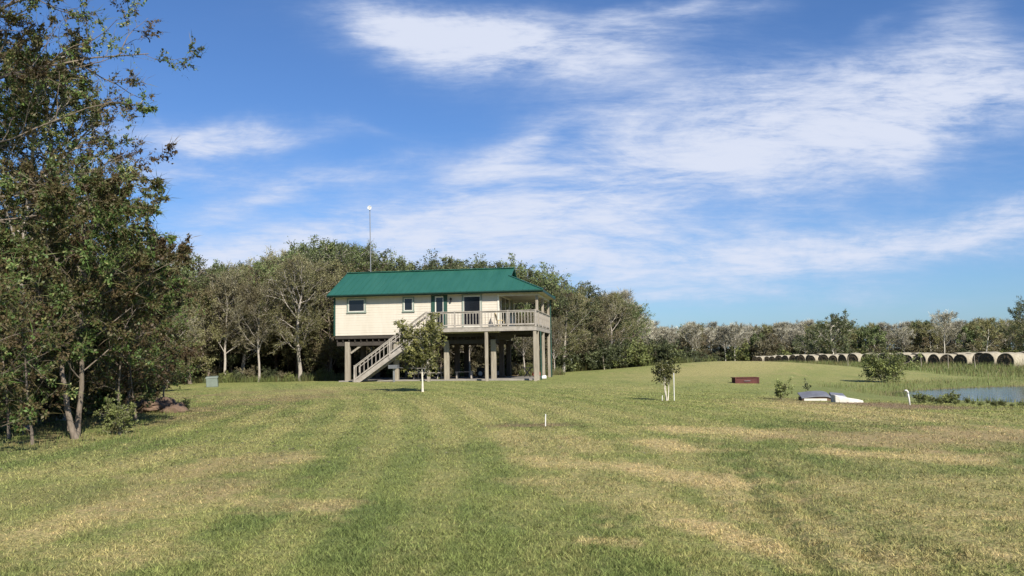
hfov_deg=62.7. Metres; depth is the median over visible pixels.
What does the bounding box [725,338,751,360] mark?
shrub
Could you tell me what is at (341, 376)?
wood edge grass
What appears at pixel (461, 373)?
shrub
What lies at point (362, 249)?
leafy tree
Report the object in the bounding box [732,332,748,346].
bare tree
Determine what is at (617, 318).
dark leafy tree
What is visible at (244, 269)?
half bare tree
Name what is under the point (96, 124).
grove tree
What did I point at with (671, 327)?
bare tree
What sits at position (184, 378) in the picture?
grove shrub
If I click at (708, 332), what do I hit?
bare tree
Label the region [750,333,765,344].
green leaved tree
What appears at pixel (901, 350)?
shrub
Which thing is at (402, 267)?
dark leafy tree
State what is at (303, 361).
brown leaved tree
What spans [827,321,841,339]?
bare tree
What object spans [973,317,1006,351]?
brown leaved tree
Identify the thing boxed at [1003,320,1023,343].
brown leaved tree
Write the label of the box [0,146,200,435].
grove tree
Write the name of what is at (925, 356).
hay bale
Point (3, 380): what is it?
sapling
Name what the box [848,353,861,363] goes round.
hay bale
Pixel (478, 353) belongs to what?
brown leaved tree
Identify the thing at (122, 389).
sapling
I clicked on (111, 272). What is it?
sapling
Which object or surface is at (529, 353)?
brown leaved tree
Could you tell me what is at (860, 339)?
green leaved tree
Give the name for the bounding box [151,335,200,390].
grove shrub
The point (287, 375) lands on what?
shrub
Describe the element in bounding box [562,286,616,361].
brown leaved tree
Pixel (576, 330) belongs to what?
half bare tree
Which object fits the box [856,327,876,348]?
green leaved tree
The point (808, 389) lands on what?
tall weed
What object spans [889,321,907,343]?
bare tree
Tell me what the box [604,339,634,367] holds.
shrub
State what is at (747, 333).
bare tree
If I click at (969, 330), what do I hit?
brown leaved tree
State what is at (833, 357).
hay bale
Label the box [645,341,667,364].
shrub
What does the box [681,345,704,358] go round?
shrub
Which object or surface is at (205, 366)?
shrub
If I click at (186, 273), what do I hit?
leafy tree
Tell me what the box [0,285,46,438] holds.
sapling
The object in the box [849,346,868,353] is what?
shrub
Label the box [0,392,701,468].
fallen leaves
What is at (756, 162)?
sky
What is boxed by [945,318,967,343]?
bare tree
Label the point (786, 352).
shrub
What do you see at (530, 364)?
shrub
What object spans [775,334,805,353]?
shrub
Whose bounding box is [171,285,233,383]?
olive toned tree
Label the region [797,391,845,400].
metal sheets
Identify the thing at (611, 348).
shrub
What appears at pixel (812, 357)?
hay bale
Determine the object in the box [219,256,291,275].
half bare tree
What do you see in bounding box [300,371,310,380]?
shrub
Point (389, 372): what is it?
shrub
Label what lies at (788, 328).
bare tree
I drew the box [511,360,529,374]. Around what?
shrub
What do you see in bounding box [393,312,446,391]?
garden tree
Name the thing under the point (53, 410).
grove shrub
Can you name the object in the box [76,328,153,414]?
grove shrub
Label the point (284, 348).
olive toned tree
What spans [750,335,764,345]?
green leaved tree
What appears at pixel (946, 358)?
hay bale
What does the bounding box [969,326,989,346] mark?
green leaved tree
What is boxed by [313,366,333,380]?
shrub
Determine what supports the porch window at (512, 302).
in the stilt house
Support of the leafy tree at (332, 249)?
on the ground at (714, 372)
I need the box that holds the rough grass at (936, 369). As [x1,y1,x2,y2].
[819,362,1023,377]
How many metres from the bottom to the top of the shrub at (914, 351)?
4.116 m
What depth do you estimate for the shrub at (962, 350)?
195.02 m
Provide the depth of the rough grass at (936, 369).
67.51 m
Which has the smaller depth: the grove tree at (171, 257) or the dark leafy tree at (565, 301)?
the grove tree at (171, 257)
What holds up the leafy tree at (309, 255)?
on the ground at (714, 372)
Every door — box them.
[206,379,216,386]
[431,295,447,327]
[462,294,481,326]
[501,296,509,325]
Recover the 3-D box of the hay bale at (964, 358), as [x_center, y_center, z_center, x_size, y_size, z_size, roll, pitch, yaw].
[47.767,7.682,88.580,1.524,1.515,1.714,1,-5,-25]
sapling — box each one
[0,198,101,435]
[0,238,102,432]
[0,240,152,430]
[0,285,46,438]
[0,295,82,444]
[4,204,98,323]
[9,236,152,347]
[51,264,185,413]
[87,293,184,422]
[128,287,211,399]
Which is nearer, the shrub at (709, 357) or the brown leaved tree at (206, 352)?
the brown leaved tree at (206, 352)
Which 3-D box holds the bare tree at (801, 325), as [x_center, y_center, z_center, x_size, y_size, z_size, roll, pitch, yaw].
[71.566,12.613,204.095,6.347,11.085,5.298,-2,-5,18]
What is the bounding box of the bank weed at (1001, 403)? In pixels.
[997,399,1006,405]
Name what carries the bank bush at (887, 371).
on the ground at (714, 372)
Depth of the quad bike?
58.13 m
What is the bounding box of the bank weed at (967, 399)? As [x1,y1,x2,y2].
[964,397,973,402]
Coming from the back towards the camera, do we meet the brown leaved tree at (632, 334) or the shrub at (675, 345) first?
the brown leaved tree at (632, 334)
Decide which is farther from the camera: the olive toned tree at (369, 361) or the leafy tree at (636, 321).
the leafy tree at (636, 321)
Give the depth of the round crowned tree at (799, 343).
180.73 m
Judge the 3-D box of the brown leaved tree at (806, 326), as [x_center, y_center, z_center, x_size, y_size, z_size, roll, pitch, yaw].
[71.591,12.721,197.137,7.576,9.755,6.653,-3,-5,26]
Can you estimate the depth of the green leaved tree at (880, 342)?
199.66 m
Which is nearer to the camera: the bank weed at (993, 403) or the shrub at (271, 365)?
the bank weed at (993, 403)
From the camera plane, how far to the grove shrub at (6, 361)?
19.00 m
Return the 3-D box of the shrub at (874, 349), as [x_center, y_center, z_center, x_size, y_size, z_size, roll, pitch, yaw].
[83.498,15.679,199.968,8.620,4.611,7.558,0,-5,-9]
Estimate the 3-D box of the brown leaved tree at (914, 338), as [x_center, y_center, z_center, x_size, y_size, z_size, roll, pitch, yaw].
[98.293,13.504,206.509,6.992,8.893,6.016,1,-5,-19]
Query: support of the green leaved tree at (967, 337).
on the ground at (714, 372)
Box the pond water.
[892,386,1023,401]
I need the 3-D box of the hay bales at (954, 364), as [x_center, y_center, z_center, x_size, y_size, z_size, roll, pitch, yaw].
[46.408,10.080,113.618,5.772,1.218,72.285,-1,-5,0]
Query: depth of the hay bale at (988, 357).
82.56 m
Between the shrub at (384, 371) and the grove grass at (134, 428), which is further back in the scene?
the shrub at (384, 371)
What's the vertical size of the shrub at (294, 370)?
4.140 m
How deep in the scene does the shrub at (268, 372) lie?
62.14 m
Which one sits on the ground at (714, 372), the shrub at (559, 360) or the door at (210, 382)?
the shrub at (559, 360)
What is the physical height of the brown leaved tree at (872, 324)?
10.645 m
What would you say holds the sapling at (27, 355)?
on the ground at (714, 372)
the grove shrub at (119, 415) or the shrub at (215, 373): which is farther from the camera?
the shrub at (215, 373)
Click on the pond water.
(1012, 392)
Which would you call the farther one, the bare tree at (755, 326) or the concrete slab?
the bare tree at (755, 326)
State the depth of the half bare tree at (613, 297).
76.86 m
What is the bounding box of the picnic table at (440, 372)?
[411,367,443,379]
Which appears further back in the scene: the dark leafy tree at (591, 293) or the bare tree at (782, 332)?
the bare tree at (782, 332)
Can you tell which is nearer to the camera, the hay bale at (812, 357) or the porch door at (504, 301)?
the porch door at (504, 301)
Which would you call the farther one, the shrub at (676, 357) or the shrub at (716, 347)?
the shrub at (716, 347)
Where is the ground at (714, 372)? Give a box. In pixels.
[0,361,1023,575]
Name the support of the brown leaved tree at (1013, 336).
on the ground at (714, 372)
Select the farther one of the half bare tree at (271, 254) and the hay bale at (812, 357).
the hay bale at (812, 357)
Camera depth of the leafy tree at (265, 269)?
68.07 m
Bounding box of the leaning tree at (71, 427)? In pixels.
[1,270,107,438]
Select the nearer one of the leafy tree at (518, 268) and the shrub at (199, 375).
the shrub at (199, 375)
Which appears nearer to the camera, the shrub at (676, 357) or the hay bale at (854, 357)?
the shrub at (676, 357)
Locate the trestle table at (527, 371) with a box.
[521,367,532,376]
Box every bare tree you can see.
[154,295,205,380]
[194,267,261,378]
[203,269,291,376]
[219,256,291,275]
[221,280,288,379]
[233,258,291,348]
[236,245,319,272]
[253,248,354,380]
[321,240,393,263]
[451,345,481,376]
[489,319,524,354]
[511,312,539,371]
[533,290,603,370]
[539,317,566,367]
[587,290,637,345]
[610,285,639,315]
[637,316,658,342]
[645,320,663,343]
[653,328,671,343]
[658,326,674,342]
[664,330,680,344]
[666,324,679,335]
[680,321,705,349]
[701,325,717,351]
[704,321,717,350]
[709,329,728,348]
[715,325,733,360]
[721,320,746,360]
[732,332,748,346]
[740,325,757,345]
[745,323,758,330]
[772,321,789,342]
[773,322,790,343]
[785,320,799,340]
[788,329,803,342]
[794,318,814,338]
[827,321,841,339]
[876,322,895,347]
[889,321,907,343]
[893,326,915,351]
[927,309,958,353]
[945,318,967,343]
[995,323,1011,343]
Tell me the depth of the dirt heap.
26.36 m
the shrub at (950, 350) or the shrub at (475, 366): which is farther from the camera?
the shrub at (950, 350)
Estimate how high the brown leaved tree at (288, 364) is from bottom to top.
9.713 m
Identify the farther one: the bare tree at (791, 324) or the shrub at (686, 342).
the bare tree at (791, 324)
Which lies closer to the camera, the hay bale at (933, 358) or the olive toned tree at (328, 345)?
the olive toned tree at (328, 345)
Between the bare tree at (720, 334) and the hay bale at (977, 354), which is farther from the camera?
the bare tree at (720, 334)
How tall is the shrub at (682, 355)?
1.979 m
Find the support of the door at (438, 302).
in the stilt house
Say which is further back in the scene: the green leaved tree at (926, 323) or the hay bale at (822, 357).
the green leaved tree at (926, 323)
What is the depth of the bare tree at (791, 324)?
222.90 m
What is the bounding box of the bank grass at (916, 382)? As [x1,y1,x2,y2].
[819,375,1023,402]
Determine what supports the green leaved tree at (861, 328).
on the ground at (714, 372)
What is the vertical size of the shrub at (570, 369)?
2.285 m
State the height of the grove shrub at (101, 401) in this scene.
3.216 m
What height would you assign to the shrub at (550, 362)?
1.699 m
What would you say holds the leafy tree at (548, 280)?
on the ground at (714, 372)
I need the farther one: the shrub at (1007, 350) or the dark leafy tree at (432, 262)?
the shrub at (1007, 350)
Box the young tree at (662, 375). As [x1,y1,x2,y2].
[651,357,680,399]
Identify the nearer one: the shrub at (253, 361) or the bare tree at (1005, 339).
the shrub at (253, 361)
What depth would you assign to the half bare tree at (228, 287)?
61.73 m
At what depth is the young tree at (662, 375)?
31.01 m
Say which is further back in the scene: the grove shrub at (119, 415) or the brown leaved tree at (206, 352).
the brown leaved tree at (206, 352)
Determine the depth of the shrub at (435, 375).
66.58 m
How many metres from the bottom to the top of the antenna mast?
13.280 m
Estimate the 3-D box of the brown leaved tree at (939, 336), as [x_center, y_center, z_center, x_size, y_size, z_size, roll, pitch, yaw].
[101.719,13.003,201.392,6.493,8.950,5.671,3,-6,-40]
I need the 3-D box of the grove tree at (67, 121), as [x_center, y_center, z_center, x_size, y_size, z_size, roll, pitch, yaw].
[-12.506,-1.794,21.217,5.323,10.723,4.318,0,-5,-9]
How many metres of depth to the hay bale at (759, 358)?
158.49 m
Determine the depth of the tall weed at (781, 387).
33.15 m
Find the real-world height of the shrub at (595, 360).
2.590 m
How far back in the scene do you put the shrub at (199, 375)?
64.63 m
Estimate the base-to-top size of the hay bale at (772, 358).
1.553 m
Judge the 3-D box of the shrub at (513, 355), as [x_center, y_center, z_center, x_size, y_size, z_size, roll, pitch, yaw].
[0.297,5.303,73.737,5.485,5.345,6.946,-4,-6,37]
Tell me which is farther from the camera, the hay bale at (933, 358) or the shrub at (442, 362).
the hay bale at (933, 358)
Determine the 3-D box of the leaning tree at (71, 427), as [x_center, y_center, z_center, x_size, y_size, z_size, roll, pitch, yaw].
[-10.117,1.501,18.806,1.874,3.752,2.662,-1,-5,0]
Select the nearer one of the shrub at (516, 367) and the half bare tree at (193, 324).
the half bare tree at (193, 324)
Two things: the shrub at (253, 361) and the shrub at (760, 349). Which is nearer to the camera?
the shrub at (253, 361)
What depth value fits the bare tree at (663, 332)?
201.77 m
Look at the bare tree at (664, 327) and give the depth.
206.63 m
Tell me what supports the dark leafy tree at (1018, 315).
on the ground at (714, 372)
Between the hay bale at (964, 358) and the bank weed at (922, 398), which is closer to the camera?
the bank weed at (922, 398)
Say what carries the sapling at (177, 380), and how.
on the ground at (714, 372)
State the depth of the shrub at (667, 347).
74.16 m
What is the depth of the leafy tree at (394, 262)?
78.73 m
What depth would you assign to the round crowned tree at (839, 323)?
162.86 m
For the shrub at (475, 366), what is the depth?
68.04 m
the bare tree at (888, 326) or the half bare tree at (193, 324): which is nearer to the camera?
the half bare tree at (193, 324)
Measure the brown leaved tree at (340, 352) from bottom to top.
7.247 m
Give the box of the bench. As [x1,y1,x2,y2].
[456,371,473,378]
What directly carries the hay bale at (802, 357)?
on the ground at (714, 372)
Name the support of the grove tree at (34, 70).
on the ground at (714, 372)
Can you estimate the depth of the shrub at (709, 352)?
200.04 m
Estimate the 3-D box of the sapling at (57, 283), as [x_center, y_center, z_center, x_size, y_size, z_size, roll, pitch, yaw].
[-13.944,0.541,24.440,5.184,6.642,4.882,-3,-5,19]
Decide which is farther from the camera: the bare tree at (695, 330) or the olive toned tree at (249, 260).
the bare tree at (695, 330)
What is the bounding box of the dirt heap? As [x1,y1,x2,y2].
[135,396,188,412]
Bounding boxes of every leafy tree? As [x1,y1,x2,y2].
[140,244,221,342]
[193,259,262,375]
[200,273,274,372]
[240,247,317,374]
[260,234,327,260]
[277,236,391,370]
[310,238,393,372]
[322,245,383,268]
[343,252,390,271]
[346,246,413,270]
[368,254,436,376]
[377,256,434,271]
[415,259,440,268]
[422,252,485,269]
[424,248,492,357]
[453,259,487,268]
[471,261,525,314]
[472,253,539,316]
[514,262,575,343]
[515,264,557,316]
[532,278,586,357]
[545,280,606,350]
[585,289,634,346]
[607,293,655,347]
[991,296,1023,351]
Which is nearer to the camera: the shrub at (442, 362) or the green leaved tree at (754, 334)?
the shrub at (442, 362)
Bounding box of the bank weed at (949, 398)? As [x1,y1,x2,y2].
[939,390,960,402]
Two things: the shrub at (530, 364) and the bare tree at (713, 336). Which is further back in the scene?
the bare tree at (713, 336)
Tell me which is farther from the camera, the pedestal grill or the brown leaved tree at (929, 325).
the brown leaved tree at (929, 325)
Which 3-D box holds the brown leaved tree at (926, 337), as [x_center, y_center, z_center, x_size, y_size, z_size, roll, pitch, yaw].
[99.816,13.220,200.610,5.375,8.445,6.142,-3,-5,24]
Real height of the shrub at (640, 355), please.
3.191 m
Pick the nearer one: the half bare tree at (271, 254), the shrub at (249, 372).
the shrub at (249, 372)
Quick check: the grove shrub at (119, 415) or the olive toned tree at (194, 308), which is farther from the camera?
the olive toned tree at (194, 308)
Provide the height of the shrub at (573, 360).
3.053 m
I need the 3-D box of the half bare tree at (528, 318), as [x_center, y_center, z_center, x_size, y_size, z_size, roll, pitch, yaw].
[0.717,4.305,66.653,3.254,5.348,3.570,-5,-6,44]
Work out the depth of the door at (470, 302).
54.44 m
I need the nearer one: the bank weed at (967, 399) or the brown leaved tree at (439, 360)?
the bank weed at (967, 399)
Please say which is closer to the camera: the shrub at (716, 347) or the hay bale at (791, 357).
the hay bale at (791, 357)
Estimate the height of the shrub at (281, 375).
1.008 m
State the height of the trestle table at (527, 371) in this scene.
0.772 m
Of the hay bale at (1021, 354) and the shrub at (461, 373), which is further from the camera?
the hay bale at (1021, 354)
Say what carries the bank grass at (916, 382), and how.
on the ground at (714, 372)
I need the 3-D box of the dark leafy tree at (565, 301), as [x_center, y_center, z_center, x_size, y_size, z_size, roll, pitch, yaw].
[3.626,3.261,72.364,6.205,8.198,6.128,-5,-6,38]
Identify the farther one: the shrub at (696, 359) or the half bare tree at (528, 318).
the shrub at (696, 359)
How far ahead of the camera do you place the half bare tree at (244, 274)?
65.59 m
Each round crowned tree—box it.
[791,333,820,354]
[802,309,859,353]
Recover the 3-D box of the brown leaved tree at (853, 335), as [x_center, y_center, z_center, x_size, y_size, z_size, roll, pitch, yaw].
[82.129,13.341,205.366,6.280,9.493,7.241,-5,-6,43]
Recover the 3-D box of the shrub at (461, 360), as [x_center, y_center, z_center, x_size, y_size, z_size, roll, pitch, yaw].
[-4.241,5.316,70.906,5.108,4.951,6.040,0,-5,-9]
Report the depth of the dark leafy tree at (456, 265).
71.88 m
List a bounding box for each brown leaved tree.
[182,253,248,375]
[260,295,324,372]
[265,262,355,372]
[287,262,386,372]
[321,313,367,372]
[333,319,391,370]
[384,347,417,377]
[431,345,463,369]
[461,345,498,364]
[521,312,563,365]
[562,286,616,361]
[609,299,647,346]
[679,321,708,351]
[756,323,780,343]
[803,323,831,352]
[835,326,859,348]
[864,322,890,346]
[886,330,895,349]
[893,329,917,350]
[897,328,922,350]
[908,321,936,352]
[919,327,940,352]
[927,327,945,348]
[938,326,956,345]
[956,320,978,347]
[962,321,982,340]
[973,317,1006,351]
[999,322,1023,350]
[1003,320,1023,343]
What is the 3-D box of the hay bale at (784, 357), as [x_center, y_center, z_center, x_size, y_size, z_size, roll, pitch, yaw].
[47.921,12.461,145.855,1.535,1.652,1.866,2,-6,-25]
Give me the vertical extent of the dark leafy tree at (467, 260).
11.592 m
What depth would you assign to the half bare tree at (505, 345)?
66.27 m
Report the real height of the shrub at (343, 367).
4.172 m
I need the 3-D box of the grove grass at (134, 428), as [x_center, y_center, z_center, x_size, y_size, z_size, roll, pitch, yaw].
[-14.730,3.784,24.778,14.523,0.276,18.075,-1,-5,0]
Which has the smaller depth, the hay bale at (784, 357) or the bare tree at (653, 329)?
the hay bale at (784, 357)
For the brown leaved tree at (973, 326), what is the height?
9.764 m
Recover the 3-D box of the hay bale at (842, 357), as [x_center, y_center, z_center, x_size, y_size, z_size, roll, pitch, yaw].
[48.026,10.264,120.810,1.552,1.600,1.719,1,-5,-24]
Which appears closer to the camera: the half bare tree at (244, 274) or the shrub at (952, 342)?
the half bare tree at (244, 274)
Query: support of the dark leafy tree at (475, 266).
on the ground at (714, 372)
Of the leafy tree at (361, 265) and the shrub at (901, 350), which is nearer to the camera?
the leafy tree at (361, 265)
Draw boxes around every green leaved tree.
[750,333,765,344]
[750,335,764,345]
[849,329,866,350]
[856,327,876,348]
[860,322,878,346]
[862,324,888,350]
[911,320,933,345]
[951,325,976,349]
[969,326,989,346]
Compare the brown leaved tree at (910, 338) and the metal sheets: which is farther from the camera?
the brown leaved tree at (910, 338)
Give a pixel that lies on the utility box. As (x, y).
(211, 381)
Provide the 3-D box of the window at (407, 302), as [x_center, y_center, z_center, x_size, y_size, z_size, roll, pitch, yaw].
[-6.797,1.077,55.087,0.840,1.020,0.070,-2,-5,8]
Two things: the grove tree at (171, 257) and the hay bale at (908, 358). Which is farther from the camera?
the hay bale at (908, 358)
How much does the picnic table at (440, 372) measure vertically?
0.783 m
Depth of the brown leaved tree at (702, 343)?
202.95 m
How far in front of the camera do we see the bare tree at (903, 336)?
198.61 m
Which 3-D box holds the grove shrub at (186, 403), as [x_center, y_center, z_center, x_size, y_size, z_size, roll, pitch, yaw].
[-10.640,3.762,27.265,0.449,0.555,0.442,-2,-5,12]
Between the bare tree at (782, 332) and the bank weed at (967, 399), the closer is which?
the bank weed at (967, 399)
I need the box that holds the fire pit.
[731,377,758,382]
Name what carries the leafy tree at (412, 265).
on the ground at (714, 372)
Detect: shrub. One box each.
[0,337,54,427]
[2,344,70,427]
[41,331,116,421]
[71,317,166,416]
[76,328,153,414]
[93,390,138,434]
[118,334,196,399]
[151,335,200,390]
[181,396,191,409]
[192,369,206,378]
[199,347,218,376]
[200,365,223,377]
[211,348,250,375]
[217,355,260,373]
[219,369,233,382]
[228,324,293,375]
[232,369,247,381]
[234,364,257,377]
[238,345,285,374]
[261,367,277,379]
[277,369,293,381]
[281,348,316,376]
[283,372,293,381]
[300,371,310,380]
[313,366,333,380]
[335,347,369,372]
[367,350,402,377]
[385,369,401,377]
[431,367,443,376]
[433,346,443,375]
[437,345,490,375]
[441,363,454,376]
[451,367,463,376]
[463,344,515,375]
[471,359,484,375]
[498,325,531,371]
[511,335,547,373]
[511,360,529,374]
[521,362,533,371]
[539,337,580,369]
[545,355,554,369]
[560,342,588,368]
[560,352,580,371]
[561,343,584,370]
[577,344,599,369]
[584,344,611,369]
[594,337,632,368]
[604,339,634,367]
[618,336,653,366]
[644,335,680,362]
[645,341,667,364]
[648,338,679,363]
[669,338,688,352]
[669,347,687,362]
[672,335,703,350]
[673,346,687,362]
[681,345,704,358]
[690,355,705,361]
[698,346,725,359]
[704,355,716,360]
[709,342,739,360]
[711,346,741,360]
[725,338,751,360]
[748,333,780,357]
[759,344,783,355]
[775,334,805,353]
[777,349,791,354]
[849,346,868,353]
[850,344,883,352]
[881,342,913,353]
[889,345,927,352]
[931,344,960,353]
[936,340,971,350]
[955,347,976,352]
[966,339,1002,351]
[998,346,1018,352]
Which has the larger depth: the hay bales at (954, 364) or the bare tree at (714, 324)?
the bare tree at (714, 324)
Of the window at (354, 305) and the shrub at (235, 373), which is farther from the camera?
the shrub at (235, 373)
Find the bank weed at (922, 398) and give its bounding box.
[912,391,932,402]
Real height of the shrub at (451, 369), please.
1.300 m
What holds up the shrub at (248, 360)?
on the ground at (714, 372)
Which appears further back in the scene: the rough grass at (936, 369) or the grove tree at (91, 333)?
the rough grass at (936, 369)
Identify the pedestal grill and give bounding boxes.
[388,365,402,381]
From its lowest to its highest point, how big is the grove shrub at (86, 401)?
2.838 m
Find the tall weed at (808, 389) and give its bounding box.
[803,377,811,390]
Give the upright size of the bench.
0.470 m
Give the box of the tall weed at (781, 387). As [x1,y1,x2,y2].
[774,376,795,398]
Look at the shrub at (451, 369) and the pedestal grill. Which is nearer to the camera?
the pedestal grill
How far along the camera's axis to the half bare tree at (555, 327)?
68.57 m
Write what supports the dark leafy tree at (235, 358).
on the ground at (714, 372)
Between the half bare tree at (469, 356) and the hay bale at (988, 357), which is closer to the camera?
the half bare tree at (469, 356)
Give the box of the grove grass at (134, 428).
[0,399,220,448]
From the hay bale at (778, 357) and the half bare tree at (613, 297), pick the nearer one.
the half bare tree at (613, 297)
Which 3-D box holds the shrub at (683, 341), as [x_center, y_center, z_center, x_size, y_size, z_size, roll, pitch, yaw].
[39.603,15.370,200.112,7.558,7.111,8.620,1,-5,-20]
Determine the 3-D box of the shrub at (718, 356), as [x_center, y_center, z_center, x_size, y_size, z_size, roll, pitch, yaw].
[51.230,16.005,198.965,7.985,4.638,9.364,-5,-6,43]
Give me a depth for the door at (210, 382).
51.41 m
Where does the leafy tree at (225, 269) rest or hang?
on the ground at (714, 372)
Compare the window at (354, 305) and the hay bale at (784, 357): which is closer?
the window at (354, 305)
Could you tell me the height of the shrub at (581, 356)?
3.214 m
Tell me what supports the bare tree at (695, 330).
on the ground at (714, 372)
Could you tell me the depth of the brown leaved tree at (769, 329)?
202.76 m
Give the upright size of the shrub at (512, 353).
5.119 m
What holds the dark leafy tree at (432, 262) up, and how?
on the ground at (714, 372)
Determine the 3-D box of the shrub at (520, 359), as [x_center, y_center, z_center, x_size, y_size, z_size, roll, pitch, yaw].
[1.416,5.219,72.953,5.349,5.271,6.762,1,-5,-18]
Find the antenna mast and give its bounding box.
[367,206,371,377]
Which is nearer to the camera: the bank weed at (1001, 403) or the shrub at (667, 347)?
the bank weed at (1001, 403)
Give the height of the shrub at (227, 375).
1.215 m
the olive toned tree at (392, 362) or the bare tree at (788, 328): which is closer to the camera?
the olive toned tree at (392, 362)
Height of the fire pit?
0.400 m
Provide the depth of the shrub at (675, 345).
75.51 m
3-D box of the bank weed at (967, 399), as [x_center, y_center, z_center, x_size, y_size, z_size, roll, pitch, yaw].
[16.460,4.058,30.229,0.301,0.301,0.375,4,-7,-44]
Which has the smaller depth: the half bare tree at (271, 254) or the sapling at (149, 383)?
the sapling at (149, 383)
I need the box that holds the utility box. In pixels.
[205,376,218,386]
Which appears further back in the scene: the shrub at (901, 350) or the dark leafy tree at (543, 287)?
the shrub at (901, 350)
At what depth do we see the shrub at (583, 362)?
74.25 m
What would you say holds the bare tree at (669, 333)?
on the ground at (714, 372)
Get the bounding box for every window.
[346,298,366,312]
[402,297,414,311]
[511,300,513,315]
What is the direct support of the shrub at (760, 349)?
on the ground at (714, 372)
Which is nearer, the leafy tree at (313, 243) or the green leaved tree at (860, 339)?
the leafy tree at (313, 243)
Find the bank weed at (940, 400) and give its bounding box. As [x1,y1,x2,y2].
[933,396,944,403]
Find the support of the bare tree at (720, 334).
on the ground at (714, 372)
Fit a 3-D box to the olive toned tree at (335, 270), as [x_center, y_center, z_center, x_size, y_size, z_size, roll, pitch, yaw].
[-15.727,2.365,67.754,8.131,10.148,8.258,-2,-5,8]
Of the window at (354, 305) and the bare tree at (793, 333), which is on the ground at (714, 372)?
the bare tree at (793, 333)
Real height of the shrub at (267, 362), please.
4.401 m
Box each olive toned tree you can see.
[102,252,196,339]
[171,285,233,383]
[228,258,260,271]
[260,264,330,375]
[270,254,354,373]
[275,263,351,375]
[351,346,388,370]
[367,346,403,370]
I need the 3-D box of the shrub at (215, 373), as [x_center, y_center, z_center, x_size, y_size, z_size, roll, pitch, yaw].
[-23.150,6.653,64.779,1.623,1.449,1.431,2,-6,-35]
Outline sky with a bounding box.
[0,0,1023,347]
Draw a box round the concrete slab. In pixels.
[831,394,862,402]
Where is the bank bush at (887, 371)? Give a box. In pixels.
[858,347,922,382]
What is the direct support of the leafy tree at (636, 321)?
on the ground at (714, 372)
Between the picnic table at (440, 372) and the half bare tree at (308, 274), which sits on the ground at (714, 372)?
the half bare tree at (308, 274)
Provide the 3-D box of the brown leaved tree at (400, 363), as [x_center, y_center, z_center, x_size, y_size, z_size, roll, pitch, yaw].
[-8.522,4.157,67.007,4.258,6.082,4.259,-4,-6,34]
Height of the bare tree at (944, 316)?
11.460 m
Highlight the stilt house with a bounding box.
[326,267,554,381]
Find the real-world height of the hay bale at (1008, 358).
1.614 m
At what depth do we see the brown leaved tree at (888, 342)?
217.99 m
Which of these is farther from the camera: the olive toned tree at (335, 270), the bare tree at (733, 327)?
the bare tree at (733, 327)
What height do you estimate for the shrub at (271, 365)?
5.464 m
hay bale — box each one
[755,356,764,360]
[768,356,775,361]
[775,355,783,361]
[781,355,790,361]
[789,354,798,360]
[797,354,806,361]
[808,355,818,361]
[819,354,831,361]
[828,355,838,363]
[838,354,847,362]
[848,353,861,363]
[904,354,914,362]
[913,353,930,364]
[928,354,943,364]
[940,354,955,363]
[953,354,972,364]
[972,352,985,364]
[978,352,999,366]
[997,353,1022,367]
[1016,352,1023,365]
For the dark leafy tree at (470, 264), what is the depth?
80.53 m
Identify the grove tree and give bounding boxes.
[0,0,207,284]
[0,21,117,429]
[0,29,154,420]
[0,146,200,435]
[0,160,168,423]
[75,232,209,410]
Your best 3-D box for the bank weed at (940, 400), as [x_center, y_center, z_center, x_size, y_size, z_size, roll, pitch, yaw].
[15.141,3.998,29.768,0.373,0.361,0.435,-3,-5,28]
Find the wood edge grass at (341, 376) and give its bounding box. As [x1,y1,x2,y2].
[170,357,695,383]
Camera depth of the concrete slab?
30.12 m
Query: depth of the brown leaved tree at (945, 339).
208.98 m
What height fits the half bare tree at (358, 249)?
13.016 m
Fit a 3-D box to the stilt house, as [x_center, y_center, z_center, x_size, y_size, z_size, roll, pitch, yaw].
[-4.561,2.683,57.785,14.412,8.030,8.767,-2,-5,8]
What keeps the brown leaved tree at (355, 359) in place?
on the ground at (714, 372)
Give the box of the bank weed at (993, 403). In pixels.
[989,399,998,405]
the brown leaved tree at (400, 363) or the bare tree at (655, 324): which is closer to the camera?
the brown leaved tree at (400, 363)
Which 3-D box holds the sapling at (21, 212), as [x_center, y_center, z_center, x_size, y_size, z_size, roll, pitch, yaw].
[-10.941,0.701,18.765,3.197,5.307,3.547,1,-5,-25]
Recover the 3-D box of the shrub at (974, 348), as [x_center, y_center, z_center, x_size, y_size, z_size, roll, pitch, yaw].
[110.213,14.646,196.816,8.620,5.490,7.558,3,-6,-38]
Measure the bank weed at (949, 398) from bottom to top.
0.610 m
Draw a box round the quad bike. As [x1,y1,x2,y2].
[475,365,498,377]
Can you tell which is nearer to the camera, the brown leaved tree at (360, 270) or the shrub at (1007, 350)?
the brown leaved tree at (360, 270)
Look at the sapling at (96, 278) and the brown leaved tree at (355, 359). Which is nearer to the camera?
the sapling at (96, 278)
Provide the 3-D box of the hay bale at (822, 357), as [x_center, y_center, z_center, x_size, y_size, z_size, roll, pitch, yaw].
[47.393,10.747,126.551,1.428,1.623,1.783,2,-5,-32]
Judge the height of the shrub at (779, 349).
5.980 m
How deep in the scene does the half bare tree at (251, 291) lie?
61.58 m
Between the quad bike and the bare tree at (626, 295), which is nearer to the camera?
the quad bike

